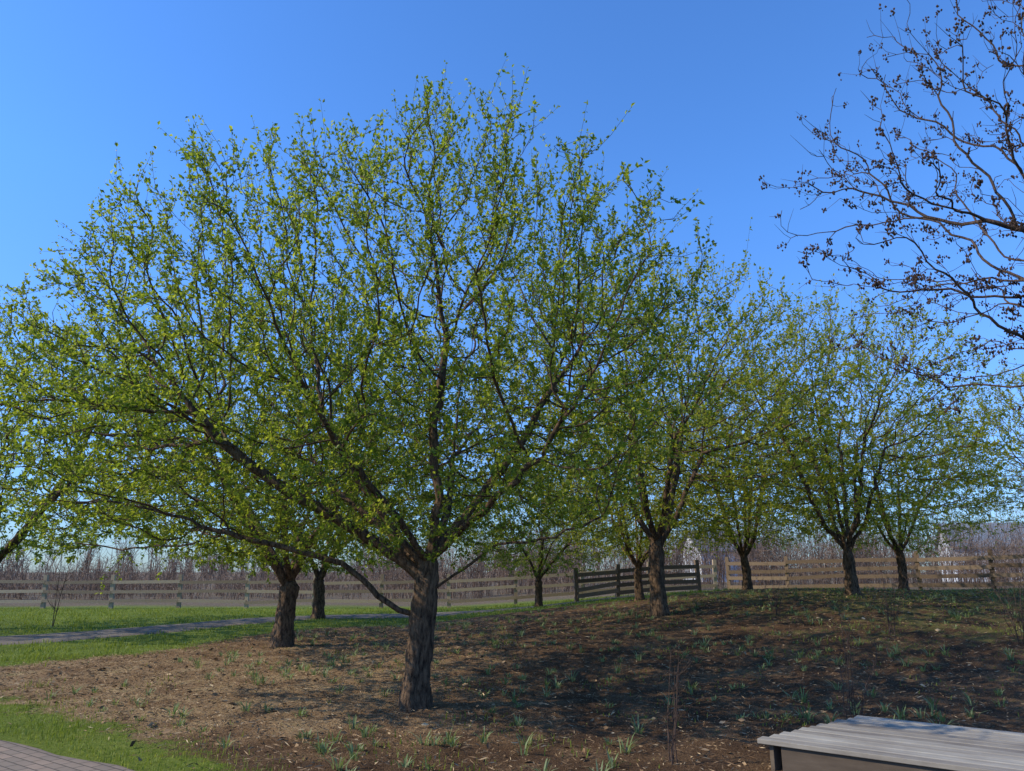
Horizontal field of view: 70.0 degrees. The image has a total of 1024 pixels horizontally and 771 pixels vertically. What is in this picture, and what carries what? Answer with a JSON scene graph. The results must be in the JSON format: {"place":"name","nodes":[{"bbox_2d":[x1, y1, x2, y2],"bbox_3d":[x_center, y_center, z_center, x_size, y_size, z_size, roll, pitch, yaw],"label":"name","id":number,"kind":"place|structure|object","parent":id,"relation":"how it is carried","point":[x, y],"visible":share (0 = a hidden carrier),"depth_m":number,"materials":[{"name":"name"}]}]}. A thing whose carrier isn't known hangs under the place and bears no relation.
{"place":"outdoors","nodes":[
{"label":"outdoors","id":0,"kind":"place"},
{"bbox_2d":[0,740,133,770],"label":"brick path","id":1,"kind":"structure","parent":0,"point":[17,757],"depth_m":6.18,"materials":[{"name":"grey brick"}]},
{"bbox_2d":[0,592,681,644],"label":"gravel path","id":2,"kind":"structure","parent":0,"point":[71,636],"depth_m":20.62,"materials":[{"name":"grey gravel"}]},
{"bbox_2d":[0,572,1023,770],"bbox_3d":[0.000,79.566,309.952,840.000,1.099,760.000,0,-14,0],"label":"ground","id":3,"kind":"structure","parent":0,"point":[536,754],"depth_m":10.52,"materials":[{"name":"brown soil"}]},
{"bbox_2d":[47,552,74,626],"bbox_3d":[-13.421,5.860,21.823,0.816,2.549,0.529,8,-16,-28],"label":"young sapling","id":4,"kind":"object","parent":3,"relation":"on","point":[55,603],"visible":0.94,"depth_m":21.64,"materials":[{"name":"brown plant"}]},
{"bbox_2d":[0,303,215,566],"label":"crabapple tree","id":5,"kind":"object","parent":3,"relation":"on","point":[15,541],"visible":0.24,"depth_m":21.03,"materials":[{"name":"green plant"}]},
{"bbox_2d":[18,267,541,647],"bbox_3d":[-4.981,1.792,16.862,10.895,8.422,11.245,6,-15,-22],"label":"crabapple tree","id":6,"kind":"object","parent":3,"relation":"on","point":[282,634],"visible":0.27,"depth_m":15.56,"materials":[{"name":"green plant"}]},
{"bbox_2d":[172,388,477,618],"bbox_3d":[-6.682,4.053,25.802,10.412,8.422,10.088,8,-16,-29],"label":"crabapple tree","id":7,"kind":"object","parent":3,"relation":"on","point":[318,605],"visible":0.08,"depth_m":24.88,"materials":[{"name":"green plant"}]},
{"bbox_2d":[0,560,717,608],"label":"wooden fence","id":8,"kind":"object","parent":3,"relation":"on","point":[113,582],"visible":0.7,"depth_m":32.00,"materials":[{"name":"brown wood"}]},
{"bbox_2d":[0,52,742,712],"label":"crabapple tree","id":9,"kind":"object","parent":3,"relation":"on","point":[414,560],"visible":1,"depth_m":8.81,"materials":[{"name":"green plant"}]},
{"bbox_2d":[0,520,941,581],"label":"distant tree line","id":10,"kind":"object","parent":3,"relation":"on","point":[90,557],"visible":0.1,"depth_m":122.53,"materials":[{"name":"brown plant"}]},
{"bbox_2d":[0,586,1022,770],"bbox_3d":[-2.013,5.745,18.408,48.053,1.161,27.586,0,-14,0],"label":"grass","id":11,"kind":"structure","parent":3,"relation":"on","point":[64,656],"depth_m":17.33,"materials":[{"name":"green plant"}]},
{"bbox_2d":[0,486,1023,599],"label":"bare shrub thicket","id":12,"kind":"object","parent":3,"relation":"on","point":[679,559],"visible":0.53,"depth_m":44.45,"materials":[{"name":"brown plant"}]},
{"bbox_2d":[43,586,1023,770],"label":"daffodil foliage","id":13,"kind":"object","parent":3,"relation":"on","point":[322,747],"visible":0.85,"depth_m":11.09,"materials":[{"name":"green plant"}]},
{"bbox_2d":[447,452,634,606],"bbox_3d":[1.025,5.416,27.766,7.497,6.064,7.264,-8,-16,28],"label":"crabapple tree","id":14,"kind":"object","parent":3,"relation":"on","point":[541,562],"visible":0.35,"depth_m":27.13,"materials":[{"name":"green plant"}]},
{"bbox_2d":[573,560,701,601],"bbox_3d":[5.012,7.820,28.951,5.293,1.799,0.197,3,-14,-11],"label":"wooden fence","id":15,"kind":"object","parent":3,"relation":"on","point":[617,577],"visible":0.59,"depth_m":28.77,"materials":[{"name":"brown wood"}]},
{"bbox_2d":[527,379,752,600],"bbox_3d":[4.508,3.462,25.086,7.958,7.852,7.828,-1,-14,5],"label":"crabapple tree","id":16,"kind":"object","parent":3,"relation":"on","point":[638,564],"visible":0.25,"depth_m":23.99,"materials":[{"name":"green plant"}]},
{"bbox_2d":[451,217,898,616],"bbox_3d":[3.357,0.982,18.771,10.610,9.810,10.458,4,-15,-17],"label":"crabapple tree","id":17,"kind":"object","parent":3,"relation":"on","point":[666,522],"visible":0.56,"depth_m":17.08,"materials":[{"name":"green plant"}]},
{"bbox_2d":[654,637,698,764],"bbox_3d":[1.445,2.729,6.348,0.367,1.059,0.483,-4,-15,16],"label":"bare shrub","id":18,"kind":"object","parent":3,"relation":"on","point":[673,744],"visible":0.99,"depth_m":6.32,"materials":[{"name":"brown plant"}]},
{"bbox_2d":[681,539,760,581],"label":"walls","id":19,"kind":"structure","parent":3,"relation":"on","point":[725,579],"depth_m":69.43,"materials":[{"name":"white"}]},
{"bbox_2d":[677,530,758,551],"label":"roof","id":20,"kind":"structure","parent":19,"relation":"on","point":[714,541],"depth_m":70.29,"materials":[{"name":"grey"}]},
{"bbox_2d":[628,363,867,589],"bbox_3d":[8.035,2.949,25.202,8.263,8.288,8.400,-3,-15,13],"label":"crabapple tree","id":21,"kind":"object","parent":3,"relation":"on","point":[743,552],"visible":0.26,"depth_m":24.64,"materials":[{"name":"green plant"}]},
{"bbox_2d":[754,561,794,615],"bbox_3d":[5.743,4.370,15.918,0.935,1.237,1.070,0,-14,0],"label":"bare shrub","id":22,"kind":"object","parent":3,"relation":"on","point":[776,605],"visible":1,"depth_m":15.89,"materials":[{"name":"brown plant"}]},
{"bbox_2d":[648,270,1023,595],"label":"crabapple tree","id":23,"kind":"object","parent":3,"relation":"on","point":[851,583],"visible":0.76,"depth_m":19.14,"materials":[{"name":"green plant"}]},
{"bbox_2d":[824,596,877,718],"bbox_3d":[3.411,2.802,7.308,0.512,1.360,0.573,0,-14,0],"label":"bare shrub","id":24,"kind":"object","parent":3,"relation":"on","point":[848,695],"visible":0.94,"depth_m":7.33,"materials":[{"name":"brown plant"}]},
{"bbox_2d":[725,549,1023,589],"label":"wooden fence","id":25,"kind":"object","parent":3,"relation":"on","point":[917,575],"visible":0.74,"depth_m":29.38,"materials":[{"name":"brown wood"}]},
{"bbox_2d":[757,715,1023,770],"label":"wooden platform","id":26,"kind":"structure","parent":3,"relation":"on","point":[861,743],"depth_m":5.86,"materials":[{"name":"grey wood"}]},
{"bbox_2d":[758,0,1023,414],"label":"bare seed pod tree","id":27,"kind":"object","parent":3,"relation":"on","point":[1012,225],"visible":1,"depth_m":11.04,"materials":[{"name":"brown plant"}]},
{"bbox_2d":[776,387,1013,589],"bbox_3d":[12.958,3.371,24.594,7.716,7.135,7.606,2,-14,-9],"label":"crabapple tree","id":28,"kind":"object","parent":3,"relation":"on","point":[898,549],"visible":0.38,"depth_m":24.04,"materials":[{"name":"green plant"}]},
{"bbox_2d":[874,559,916,635],"bbox_3d":[7.107,3.858,13.344,0.973,1.376,0.682,0,-14,0],"label":"bare shrub","id":29,"kind":"object","parent":3,"relation":"on","point":[888,615],"visible":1,"depth_m":13.34,"materials":[{"name":"brown plant"}]},
{"bbox_2d":[917,351,1023,547],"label":"crabapple tree","id":30,"kind":"object","parent":3,"relation":"on","point":[1019,490],"visible":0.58,"depth_m":24.55,"materials":[{"name":"green plant"}]},
{"bbox_2d":[938,530,1023,581],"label":"walls","id":31,"kind":"structure","parent":3,"relation":"on","point":[963,561],"depth_m":83.70,"materials":[{"name":"white"}]},
{"bbox_2d":[934,522,1023,549],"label":"roof","id":32,"kind":"structure","parent":31,"relation":"on","point":[994,528],"depth_m":84.81,"materials":[{"name":"grey"}]},
{"bbox_2d":[966,549,1023,643],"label":"bare shrub","id":33,"kind":"object","parent":3,"relation":"on","point":[1022,617],"visible":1,"depth_m":12.47,"materials":[{"name":"brown plant"}]},
{"bbox_2d":[0,0,1023,571],"label":"sky","id":34,"kind":"structure","parent":0,"point":[718,89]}
]}

